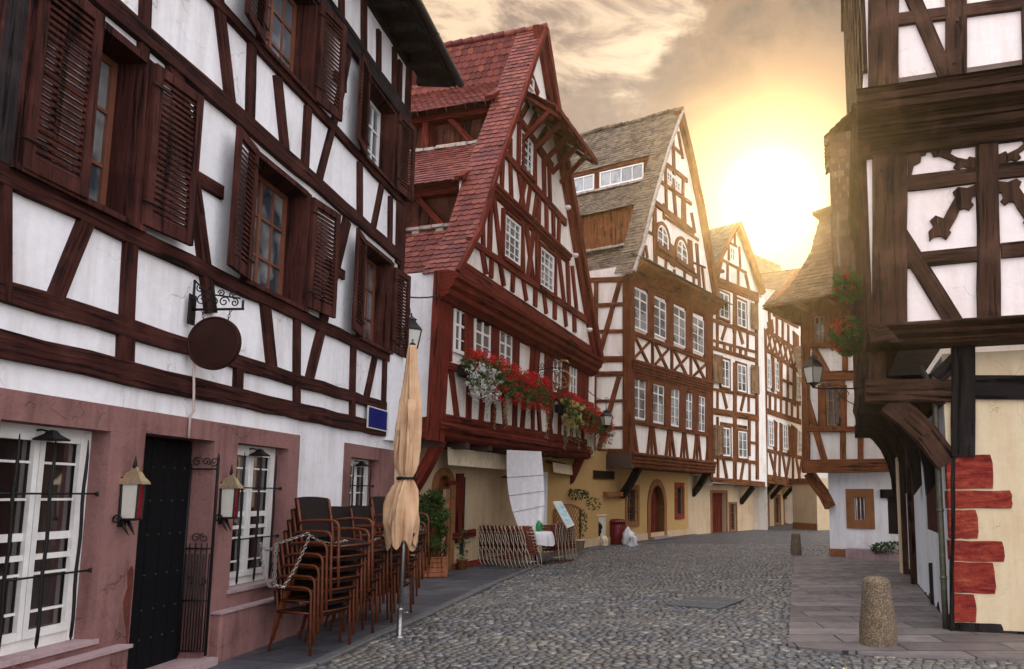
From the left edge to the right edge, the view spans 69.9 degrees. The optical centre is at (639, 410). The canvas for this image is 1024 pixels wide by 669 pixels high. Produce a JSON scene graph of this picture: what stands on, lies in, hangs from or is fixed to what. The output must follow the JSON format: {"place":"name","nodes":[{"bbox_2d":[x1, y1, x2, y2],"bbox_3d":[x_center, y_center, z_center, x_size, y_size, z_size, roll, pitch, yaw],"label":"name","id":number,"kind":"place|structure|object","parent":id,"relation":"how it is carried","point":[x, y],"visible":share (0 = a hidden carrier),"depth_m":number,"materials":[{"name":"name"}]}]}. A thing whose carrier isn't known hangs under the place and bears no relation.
{"place":"outdoors","nodes":[
{"label":"outdoors","id":0,"kind":"place"},
{"bbox_2d":[207,534,709,668],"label":"pavement","id":1,"kind":"structure","parent":0,"point":[433,592],"depth_m":9.32,"materials":[{"name":"grey stone"}]},
{"bbox_2d":[0,0,464,668],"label":"half timbered house","id":2,"kind":"structure","parent":1,"relation":"on","point":[158,158],"depth_m":6.61,"materials":[{"name":"white paint"}]},
{"bbox_2d":[0,422,91,655],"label":"window","id":3,"kind":"structure","parent":2,"relation":"in","point":[53,586],"depth_m":5.24,"materials":[{"name":"white paint"}]},
{"bbox_2d":[36,15,117,205],"bbox_3d":[-4.442,-2.288,5.456,0.047,1.393,1.010,0,-7,3],"label":"window","id":4,"kind":"structure","parent":2,"relation":"in","point":[109,68],"depth_m":5.86,"materials":[{"name":"brown paint"}]},
{"bbox_2d":[112,456,150,535],"bbox_3d":[-4.076,0.674,5.739,0.221,0.640,0.152,0,-7,0],"label":"wall lamp","id":5,"kind":"object","parent":2,"relation":"attached to","point":[133,481],"visible":1,"depth_m":5.73,"materials":[{"name":"white glass"}]},
{"bbox_2d":[127,438,191,668],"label":"door","id":6,"kind":"structure","parent":2,"relation":"in","point":[166,464],"depth_m":6.46,"materials":[{"name":"black wood"}]},
{"bbox_2d":[187,362,194,437],"bbox_3d":[-4.091,-0.267,6.557,0.049,1.028,0.068,0,-7,0],"label":"cable duct","id":7,"kind":"object","parent":2,"relation":"attached to","point":[193,400],"visible":0.75,"depth_m":6.54,"materials":[{"name":"white plastic"}]},
{"bbox_2d":[187,280,243,369],"bbox_3d":[-3.861,-0.788,6.539,0.501,0.841,0.092,0,-7,0],"label":"hanging sign","id":8,"kind":"object","parent":2,"relation":"attached to","point":[214,342],"visible":1,"depth_m":6.50,"materials":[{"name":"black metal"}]},
{"bbox_2d":[216,465,243,531],"bbox_3d":[-4.013,0.844,6.992,0.221,0.655,0.152,0,-7,0],"label":"wall lamp","id":9,"kind":"object","parent":2,"relation":"attached to","point":[231,485],"visible":0.94,"depth_m":6.98,"materials":[{"name":"white glass"}]},
{"bbox_2d":[229,445,274,585],"bbox_3d":[-4.242,1.105,7.689,0.047,1.460,0.960,0,-7,3],"label":"window","id":10,"kind":"structure","parent":2,"relation":"in","point":[240,459],"depth_m":7.87,"materials":[{"name":"white paint"}]},
{"bbox_2d":[251,174,287,294],"bbox_3d":[-4.311,-1.971,8.069,0.047,1.373,1.060,0,-7,3],"label":"window","id":11,"kind":"structure","parent":2,"relation":"in","point":[271,204],"depth_m":8.31,"materials":[{"name":"brown paint"}]},
{"bbox_2d":[266,0,296,71],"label":"window","id":12,"kind":"structure","parent":2,"relation":"in","point":[282,14],"depth_m":8.59,"materials":[{"name":"brown paint"}]},
{"bbox_2d":[258,532,379,587],"bbox_3d":[-3.270,1.566,7.807,1.530,0.560,0.963,6,-9,-43],"label":"chain","id":13,"kind":"object","parent":2,"relation":"attached to","point":[275,546],"visible":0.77,"depth_m":7.15,"materials":[{"name":"metal"}]},
{"bbox_2d":[349,458,368,505],"bbox_3d":[-4.116,1.286,10.222,0.047,1.210,0.920,0,-7,3],"label":"window","id":14,"kind":"structure","parent":2,"relation":"in","point":[359,469],"depth_m":10.47,"materials":[{"name":"white paint"}]},
{"bbox_2d":[363,258,375,341],"bbox_3d":[-4.181,-1.665,10.673,0.047,1.373,0.970,0,-7,3],"label":"window","id":15,"kind":"structure","parent":2,"relation":"in","point":[370,267],"depth_m":11.05,"materials":[{"name":"brown paint"}]},
{"bbox_2d":[368,100,380,166],"bbox_3d":[-4.167,-4.192,10.843,0.047,1.193,0.980,0,-7,3],"label":"window","id":16,"kind":"structure","parent":2,"relation":"in","point":[374,115],"depth_m":11.20,"materials":[{"name":"white paint"}]},
{"bbox_2d":[366,405,387,431],"bbox_3d":[-3.874,0.118,10.591,0.014,0.323,0.718,0,-7,3],"label":"wall plate","id":17,"kind":"object","parent":2,"relation":"attached to","point":[377,418],"depth_m":10.56,"materials":[{"name":"blue metal"}]},
{"bbox_2d":[401,288,439,348],"bbox_3d":[-3.814,-1.590,12.587,0.411,1.488,1.948,0,-7,0],"label":"street lantern","id":18,"kind":"object","parent":2,"relation":"attached to","point":[415,330],"visible":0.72,"depth_m":11.86,"materials":[{"name":"black metal"}]},
{"bbox_2d":[268,563,351,655],"bbox_3d":[-3.459,2.020,7.490,0.652,0.893,0.569,-2,-7,20],"label":"rattan armchair","id":19,"kind":"object","parent":1,"relation":"on","point":[331,610],"visible":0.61,"depth_m":7.35,"materials":[{"name":"orange paint"}]},
{"bbox_2d":[272,551,354,644],"bbox_3d":[-3.419,1.907,7.491,0.652,0.893,0.569,-2,-7,20],"label":"rattan armchair","id":20,"kind":"object","parent":19,"relation":"on","point":[337,598],"visible":0.55,"depth_m":7.37,"materials":[{"name":"orange paint"}]},
{"bbox_2d":[275,542,358,632],"bbox_3d":[-3.381,1.795,7.492,0.652,0.893,0.569,-2,-7,20],"label":"rattan armchair","id":21,"kind":"object","parent":20,"relation":"on","point":[345,586],"visible":0.56,"depth_m":7.38,"materials":[{"name":"orange paint"}]},
{"bbox_2d":[280,530,362,621],"bbox_3d":[-3.336,1.682,7.489,0.652,0.893,0.569,-3,-7,21],"label":"rattan armchair","id":22,"kind":"object","parent":21,"relation":"on","point":[346,576],"visible":0.58,"depth_m":7.38,"materials":[{"name":"orange paint"}]},
{"bbox_2d":[284,519,366,609],"bbox_3d":[-3.302,1.570,7.498,0.652,0.893,0.569,-2,-7,20],"label":"rattan armchair","id":23,"kind":"object","parent":22,"relation":"on","point":[345,566],"visible":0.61,"depth_m":7.39,"materials":[{"name":"orange paint"}]},
{"bbox_2d":[288,508,369,598],"bbox_3d":[-3.263,1.458,7.501,0.652,0.893,0.569,-2,-7,20],"label":"rattan armchair","id":24,"kind":"object","parent":23,"relation":"on","point":[346,555],"visible":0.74,"depth_m":7.39,"materials":[{"name":"orange paint"}]},
{"bbox_2d":[291,497,373,586],"bbox_3d":[-3.219,1.344,7.495,0.651,0.893,0.569,-2,-7,15],"label":"rattan armchair","id":25,"kind":"object","parent":24,"relation":"on","point":[313,513],"visible":0.84,"depth_m":7.57,"materials":[{"name":"brown wicker"}]},
{"bbox_2d":[299,582,373,641],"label":"rattan armchair","id":26,"kind":"object","parent":1,"relation":"on","point":[368,598],"visible":0.13,"depth_m":8.27,"materials":[{"name":"orange paint"}]},
{"bbox_2d":[302,565,377,631],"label":"rattan armchair","id":27,"kind":"object","parent":26,"relation":"on","point":[376,606],"visible":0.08,"depth_m":8.27,"materials":[{"name":"orange paint"}]},
{"bbox_2d":[306,555,380,620],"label":"rattan armchair","id":28,"kind":"object","parent":27,"relation":"on","point":[375,580],"visible":0.06,"depth_m":8.29,"materials":[{"name":"orange paint"}]},
{"bbox_2d":[329,544,384,610],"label":"rattan armchair","id":29,"kind":"object","parent":28,"relation":"on","point":[377,569],"visible":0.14,"depth_m":8.29,"materials":[{"name":"orange paint"}]},
{"bbox_2d":[334,534,388,599],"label":"rattan armchair","id":30,"kind":"object","parent":29,"relation":"on","point":[378,559],"visible":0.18,"depth_m":8.28,"materials":[{"name":"orange paint"}]},
{"bbox_2d":[331,506,391,589],"bbox_3d":[-3.256,1.537,8.174,0.652,0.893,0.569,-2,-7,16],"label":"rattan armchair","id":31,"kind":"object","parent":30,"relation":"on","point":[340,512],"visible":0.33,"depth_m":8.35,"materials":[{"name":"orange paint"}]},
{"bbox_2d":[324,576,392,629],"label":"rattan armchair","id":32,"kind":"object","parent":1,"relation":"on","point":[391,609],"visible":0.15,"depth_m":8.94,"materials":[{"name":"orange paint"}]},
{"bbox_2d":[327,567,395,620],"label":"rattan armchair","id":33,"kind":"object","parent":32,"relation":"on","point":[394,597],"visible":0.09,"depth_m":8.95,"materials":[{"name":"orange paint"}]},
{"bbox_2d":[368,550,398,610],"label":"rattan armchair","id":34,"kind":"object","parent":33,"relation":"on","point":[369,593],"visible":0.1,"depth_m":8.95,"materials":[{"name":"orange paint"}]},
{"bbox_2d":[374,540,400,583],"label":"rattan armchair","id":35,"kind":"object","parent":34,"relation":"on","point":[395,563],"visible":0.06,"depth_m":8.91,"materials":[{"name":"orange paint"}]},
{"bbox_2d":[356,532,405,585],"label":"rattan armchair","id":36,"kind":"object","parent":35,"relation":"on","point":[396,554],"visible":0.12,"depth_m":8.95,"materials":[{"name":"orange paint"}]},
{"bbox_2d":[345,505,408,576],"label":"rattan armchair","id":37,"kind":"object","parent":36,"relation":"on","point":[362,511],"visible":0.3,"depth_m":9.00,"materials":[{"name":"brown wicker"}]},
{"bbox_2d":[351,570,411,619],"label":"rattan armchair","id":38,"kind":"object","parent":1,"relation":"on","point":[387,604],"visible":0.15,"depth_m":9.55,"materials":[{"name":"orange paint"}]},
{"bbox_2d":[374,555,413,604],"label":"rattan armchair","id":39,"kind":"object","parent":38,"relation":"on","point":[412,575],"visible":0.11,"depth_m":9.69,"materials":[{"name":"orange paint"}]},
{"bbox_2d":[389,553,417,595],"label":"rattan armchair","id":40,"kind":"object","parent":39,"relation":"on","point":[411,567],"visible":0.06,"depth_m":9.68,"materials":[{"name":"orange paint"}]},
{"bbox_2d":[378,540,419,592],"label":"rattan armchair","id":41,"kind":"object","parent":40,"relation":"on","point":[412,558],"visible":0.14,"depth_m":9.66,"materials":[{"name":"orange paint"}]},
{"bbox_2d":[375,530,422,583],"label":"rattan armchair","id":42,"kind":"object","parent":41,"relation":"on","point":[416,550],"visible":0.17,"depth_m":9.66,"materials":[{"name":"orange paint"}]},
{"bbox_2d":[368,505,426,570],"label":"rattan armchair","id":43,"kind":"object","parent":42,"relation":"on","point":[420,542],"visible":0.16,"depth_m":9.69,"materials":[{"name":"orange paint"}]},
{"bbox_2d":[369,496,429,566],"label":"rattan armchair","id":44,"kind":"object","parent":43,"relation":"on","point":[376,503],"visible":0.29,"depth_m":9.59,"materials":[{"name":"brown wicker"}]},
{"bbox_2d":[411,488,451,577],"bbox_3d":[-4.130,2.378,14.139,0.841,1.747,0.541,2,-7,-20],"label":"planter","id":45,"kind":"object","parent":1,"relation":"on","point":[437,565],"visible":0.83,"depth_m":14.10,"materials":[{"name":"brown wood"}]},
{"bbox_2d":[456,528,469,569],"bbox_3d":[-3.819,2.952,15.402,0.323,0.891,0.261,0,-7,0],"label":"potted plant","id":46,"kind":"object","parent":1,"relation":"on","point":[462,563],"visible":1,"depth_m":15.33,"materials":[{"name":"green plant"}]},
{"bbox_2d":[520,526,541,567],"bbox_3d":[-2.423,3.010,15.935,0.117,0.935,0.451,-21,-15,23],"label":"folding chair","id":47,"kind":"object","parent":1,"relation":"on","point":[530,528],"visible":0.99,"depth_m":15.94,"materials":[{"name":"brown wood"}]},
{"bbox_2d":[528,545,545,563],"bbox_3d":[-2.423,3.193,16.742,0.700,0.716,0.700,0,-7,0],"label":"cafe table","id":48,"kind":"object","parent":1,"relation":"on","point":[536,560],"visible":0.19,"depth_m":16.64,"materials":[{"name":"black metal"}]},
{"bbox_2d":[528,531,554,545],"bbox_3d":[-2.424,2.979,16.776,0.871,0.337,0.894,0,-7,0],"label":"tablecloth","id":49,"kind":"object","parent":48,"relation":"on","point":[544,538],"visible":0.52,"depth_m":16.47,"materials":[{"name":"white fabric"}]},
{"bbox_2d":[553,504,581,538],"bbox_3d":[-2.086,3.338,20.661,0.050,1.330,1.033,-6,-9,42],"label":"trellis screen","id":50,"kind":"object","parent":1,"relation":"on","point":[555,515],"visible":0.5,"depth_m":20.87,"materials":[{"name":"brown wood"}]},
{"bbox_2d":[568,489,601,550],"bbox_3d":[-1.743,3.163,21.100,0.938,1.801,0.977,6,-9,-42],"label":"potted plant","id":51,"kind":"object","parent":1,"relation":"on","point":[580,543],"visible":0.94,"depth_m":21.04,"materials":[{"name":"green plant"}]},
{"bbox_2d":[609,519,625,544],"bbox_3d":[-0.751,3.938,23.412,0.580,0.840,0.580,0,-7,0],"label":"litter bin","id":52,"kind":"object","parent":1,"relation":"on","point":[617,527],"visible":0.88,"depth_m":23.18,"materials":[{"name":"red paint"}]},
{"bbox_2d":[417,0,846,270],"label":"sky","id":53,"kind":"structure","parent":0,"point":[760,85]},
{"bbox_2d":[309,544,1023,668],"bbox_3d":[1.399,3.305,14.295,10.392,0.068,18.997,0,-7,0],"label":"cobbled road","id":54,"kind":"structure","parent":0,"point":[719,561],"depth_m":9.04,"materials":[{"name":"stone"}]},
{"bbox_2d":[382,339,421,638],"bbox_3d":[-2.729,0.853,8.288,0.408,3.440,0.410,-2,-7,20],"label":"parasol","id":55,"kind":"object","parent":54,"relation":"on","point":[401,521],"visible":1,"depth_m":8.23,"materials":[{"name":"fabric"}]},
{"bbox_2d":[280,538,711,668],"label":"kerb edging","id":56,"kind":"object","parent":54,"relation":"on","point":[334,654],"visible":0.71,"depth_m":9.15,"materials":[{"name":"stone"}]},
{"bbox_2d":[542,524,559,561],"bbox_3d":[-2.132,3.128,16.955,0.451,0.935,0.117,-3,8,17],"label":"folding chair","id":57,"kind":"object","parent":54,"relation":"on","point":[555,535],"visible":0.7,"depth_m":16.91,"materials":[{"name":"brown wood"}]},
{"bbox_2d":[553,501,573,560],"bbox_3d":[-1.838,2.900,17.330,0.564,1.439,0.514,-4,-8,29],"label":"menu board","id":58,"kind":"object","parent":54,"relation":"on","point":[564,514],"visible":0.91,"depth_m":17.34,"materials":[{"name":"blue paper"}]},
{"bbox_2d":[667,596,743,609],"bbox_3d":[0.994,2.861,10.713,0.830,0.033,0.990,-4,-8,28],"label":"drain grate","id":59,"kind":"object","parent":54,"relation":"on","point":[707,602],"visible":1,"depth_m":10.62,"materials":[{"name":"metal"}]},
{"bbox_2d":[651,524,829,543],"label":"road","id":60,"kind":"structure","parent":0,"point":[779,534],"depth_m":27.43,"materials":[{"name":"grey stone"}]},
{"bbox_2d":[754,254,803,523],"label":"tiled roof house","id":61,"kind":"structure","parent":60,"relation":"on","point":[763,264],"depth_m":41.33,"materials":[{"name":"beige paint"}]},
{"bbox_2d":[759,268,801,526],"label":"timbered house","id":62,"kind":"structure","parent":60,"relation":"on","point":[782,338],"depth_m":37.77,"materials":[{"name":"beige paint"}]},
{"bbox_2d":[789,478,829,529],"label":"corner building","id":63,"kind":"structure","parent":60,"relation":"on","point":[810,512],"depth_m":33.79,"materials":[{"name":"beige paint"}]},
{"bbox_2d":[794,346,827,477],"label":"lane house","id":64,"kind":"structure","parent":60,"relation":"on","point":[797,351],"depth_m":38.77,"materials":[{"name":"beige paint"}]},
{"bbox_2d":[788,556,1023,661],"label":"pavement","id":65,"kind":"structure","parent":0,"point":[825,605],"depth_m":9.15,"materials":[{"name":"grey stone"}]},
{"bbox_2d":[790,533,801,554],"bbox_3d":[4.217,3.620,19.385,0.304,0.641,0.300,0,-7,0],"label":"bollard","id":66,"kind":"object","parent":65,"relation":"on","point":[795,548],"visible":0.9,"depth_m":19.28,"materials":[{"name":"stone"}]},
{"bbox_2d":[845,541,898,560],"bbox_3d":[6.138,3.405,17.535,2.222,0.489,0.811,-3,-7,26],"label":"stone trough","id":67,"kind":"object","parent":65,"relation":"on","point":[874,552],"visible":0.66,"depth_m":17.60,"materials":[{"name":"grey stone"}]},
{"bbox_2d":[859,576,897,647],"bbox_3d":[2.549,2.172,7.698,0.395,0.788,0.396,0,-7,0],"label":"bollard","id":68,"kind":"object","parent":65,"relation":"on","point":[877,624],"visible":0.92,"depth_m":7.57,"materials":[{"name":"stone"}]},
{"bbox_2d":[823,0,1023,633],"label":"jettied house","id":69,"kind":"structure","parent":65,"relation":"on","point":[923,142],"depth_m":8.60,"materials":[{"name":"white paint"}]},
{"bbox_2d":[802,352,859,407],"bbox_3d":[3.384,-0.514,12.607,1.044,1.035,0.334,1,-7,-10],"label":"street lantern","id":70,"kind":"object","parent":69,"relation":"attached to","point":[813,366],"visible":0.96,"depth_m":12.51,"materials":[{"name":"white glass"}]},
{"bbox_2d":[825,302,863,357],"bbox_3d":[3.111,-1.209,10.576,0.749,0.846,0.549,-4,-8,31],"label":"hanging basket","id":71,"kind":"object","parent":69,"relation":"attached to","point":[846,338],"visible":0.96,"depth_m":10.50,"materials":[{"name":"green plant"}]},
{"bbox_2d":[830,251,862,303],"bbox_3d":[3.037,-1.883,10.057,0.718,0.782,0.493,-4,-8,30],"label":"hanging basket","id":72,"kind":"object","parent":69,"relation":"attached to","point":[847,287],"visible":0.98,"depth_m":9.96,"materials":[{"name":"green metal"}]},
{"label":"ground","id":73,"kind":"structure","parent":0,"visible":0},
{"bbox_2d":[394,22,604,573],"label":"gabled house","id":74,"kind":"structure","parent":73,"relation":"on","point":[496,256],"depth_m":16.68,"materials":[{"name":"beige paint"}]},
{"bbox_2d":[453,308,464,354],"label":"window","id":75,"kind":"structure","parent":74,"relation":"in","point":[458,316],"depth_m":14.26,"materials":[{"name":"white paint"}]},
{"bbox_2d":[444,445,506,469],"bbox_3d":[-3.581,1.049,15.939,0.237,0.436,2.958,-2,-7,15],"label":"awning","id":76,"kind":"object","parent":74,"relation":"attached to","point":[473,458],"visible":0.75,"depth_m":15.67,"materials":[{"name":"beige fabric"}]},
{"bbox_2d":[474,318,490,356],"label":"window","id":77,"kind":"structure","parent":74,"relation":"in","point":[482,332],"depth_m":15.21,"materials":[{"name":"white paint"}]},
{"bbox_2d":[499,331,511,362],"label":"window","id":78,"kind":"structure","parent":74,"relation":"in","point":[505,340],"depth_m":16.30,"materials":[{"name":"white paint"}]},
{"bbox_2d":[457,348,556,438],"bbox_3d":[-2.807,-0.282,15.859,0.608,1.563,4.264,-2,-7,15],"label":"flower box","id":79,"kind":"object","parent":74,"relation":"attached to","point":[509,380],"visible":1,"depth_m":15.19,"materials":[{"name":"green plant"}]},
{"bbox_2d":[505,214,520,264],"bbox_3d":[-2.894,-3.848,16.225,0.047,0.979,0.818,-2,-7,15],"label":"window","id":80,"kind":"structure","parent":74,"relation":"in","point":[513,230],"depth_m":16.27,"materials":[{"name":"white paint"}]},
{"bbox_2d":[507,450,544,530],"bbox_3d":[-2.575,1.930,16.901,0.378,2.074,1.946,-2,-7,16],"label":"hanging sheet","id":81,"kind":"object","parent":74,"relation":"hanging from","point":[525,480],"visible":0.89,"depth_m":16.85,"materials":[{"name":"white fabric"}]},
{"bbox_2d":[521,130,532,175],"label":"window","id":82,"kind":"structure","parent":74,"relation":"in","point":[528,144],"depth_m":17.25,"materials":[{"name":"white paint"}]},
{"bbox_2d":[541,247,553,292],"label":"window","id":83,"kind":"structure","parent":74,"relation":"in","point":[547,260],"depth_m":18.17,"materials":[{"name":"white paint"}]},
{"bbox_2d":[539,359,570,387],"bbox_3d":[-2.136,-0.801,17.916,0.907,0.979,0.070,-2,-7,16],"label":"guild sign","id":84,"kind":"object","parent":74,"relation":"attached to","point":[563,370],"visible":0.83,"depth_m":17.89,"materials":[{"name":"black metal"}]},
{"bbox_2d":[554,391,614,456],"bbox_3d":[-1.496,0.516,20.512,0.602,1.747,3.976,-2,-7,15],"label":"flower box","id":85,"kind":"object","parent":74,"relation":"attached to","point":[571,409],"visible":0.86,"depth_m":19.76,"materials":[{"name":"green plant"}]},
{"bbox_2d":[588,391,628,427],"bbox_3d":[-1.041,0.025,21.802,0.929,1.219,2.459,-1,-7,10],"label":"street lantern","id":86,"kind":"object","parent":74,"relation":"attached to","point":[606,416],"visible":1,"depth_m":20.65,"materials":[{"name":"black metal"}]},
{"bbox_2d":[533,106,736,552],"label":"gabled house","id":87,"kind":"structure","parent":73,"relation":"on","point":[659,301],"depth_m":26.04,"materials":[{"name":"paint"}]},
{"bbox_2d":[546,460,572,474],"bbox_3d":[-2.288,1.627,20.577,0.237,0.385,1.526,-2,-7,15],"label":"awning","id":88,"kind":"object","parent":87,"relation":"attached to","point":[561,467],"visible":1,"depth_m":20.46,"materials":[{"name":"beige fabric"}]},
{"bbox_2d":[574,174,593,192],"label":"window","id":89,"kind":"structure","parent":87,"relation":"in","point":[583,183],"depth_m":28.21,"materials":[{"name":"white glass"}]},
{"bbox_2d":[599,162,643,187],"bbox_3d":[-0.713,-9.032,27.491,1.900,0.637,0.047,-3,-7,26],"label":"window","id":90,"kind":"structure","parent":87,"relation":"in","point":[629,173],"depth_m":27.47,"materials":[{"name":"white paint"}]},
{"bbox_2d":[635,379,644,420],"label":"window","id":91,"kind":"structure","parent":87,"relation":"in","point":[639,385],"depth_m":23.91,"materials":[{"name":"white paint"}]},
{"bbox_2d":[635,287,646,332],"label":"window","id":92,"kind":"structure","parent":87,"relation":"in","point":[640,296],"depth_m":24.33,"materials":[{"name":"white paint"}]},
{"bbox_2d":[651,488,657,532],"bbox_3d":[0.444,3.768,26.648,0.109,1.988,1.175,-3,-7,26],"label":"door","id":93,"kind":"structure","parent":87,"relation":"in","point":[654,499],"depth_m":26.89,"materials":[{"name":"red wood"}]},
{"bbox_2d":[653,384,663,424],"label":"window","id":94,"kind":"structure","parent":87,"relation":"in","point":[658,391],"depth_m":25.19,"materials":[{"name":"white paint"}]},
{"bbox_2d":[654,297,665,339],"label":"window","id":95,"kind":"structure","parent":87,"relation":"in","point":[660,306],"depth_m":25.70,"materials":[{"name":"white paint"}]},
{"bbox_2d":[671,388,678,426],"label":"window","id":96,"kind":"structure","parent":87,"relation":"in","point":[674,393],"depth_m":26.48,"materials":[{"name":"white paint"}]},
{"bbox_2d":[674,305,684,347],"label":"window","id":97,"kind":"structure","parent":87,"relation":"in","point":[679,314],"depth_m":27.26,"materials":[{"name":"white paint"}]},
{"bbox_2d":[686,393,691,429],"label":"window","id":98,"kind":"structure","parent":87,"relation":"in","point":[688,396],"depth_m":27.69,"materials":[{"name":"white paint"}]},
{"bbox_2d":[693,315,703,354],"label":"window","id":99,"kind":"structure","parent":87,"relation":"in","point":[698,324],"depth_m":29.01,"materials":[{"name":"white paint"}]},
{"bbox_2d":[699,396,704,431],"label":"window","id":100,"kind":"structure","parent":87,"relation":"in","point":[701,399],"depth_m":28.90,"materials":[{"name":"white paint"}]},
{"bbox_2d":[688,221,767,533],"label":"gabled house","id":101,"kind":"structure","parent":73,"relation":"on","point":[731,496],"depth_m":32.06,"materials":[{"name":"beige paint"}]},
{"bbox_2d":[712,493,721,532],"bbox_3d":[3.265,4.508,31.309,0.040,1.844,1.200,-5,-8,36],"label":"door","id":102,"kind":"structure","parent":101,"relation":"in","point":[716,497],"depth_m":31.44,"materials":[{"name":"red wood"}]},
{"bbox_2d":[737,299,746,328],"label":"window","id":103,"kind":"structure","parent":101,"relation":"in","point":[741,306],"depth_m":32.57,"materials":[{"name":"white paint"}]},
{"bbox_2d":[737,363,746,392],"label":"window","id":104,"kind":"structure","parent":101,"relation":"in","point":[742,385],"depth_m":32.16,"materials":[{"name":"white paint"}]},
{"bbox_2d":[738,431,747,458],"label":"window","id":105,"kind":"structure","parent":101,"relation":"in","point":[742,436],"depth_m":31.78,"materials":[{"name":"white paint"}]},
{"bbox_2d":[762,203,1023,556],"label":"corner house","id":106,"kind":"structure","parent":73,"relation":"on","point":[858,499],"depth_m":18.68,"materials":[{"name":"white paint"}]},
{"bbox_2d":[814,315,825,341],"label":"window","id":107,"kind":"structure","parent":106,"relation":"in","point":[819,321],"depth_m":19.05,"materials":[{"name":"brown wood"}]},
{"bbox_2d":[826,387,840,425],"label":"window","id":108,"kind":"structure","parent":106,"relation":"in","point":[833,399],"depth_m":18.63,"materials":[{"name":"brown wood"}]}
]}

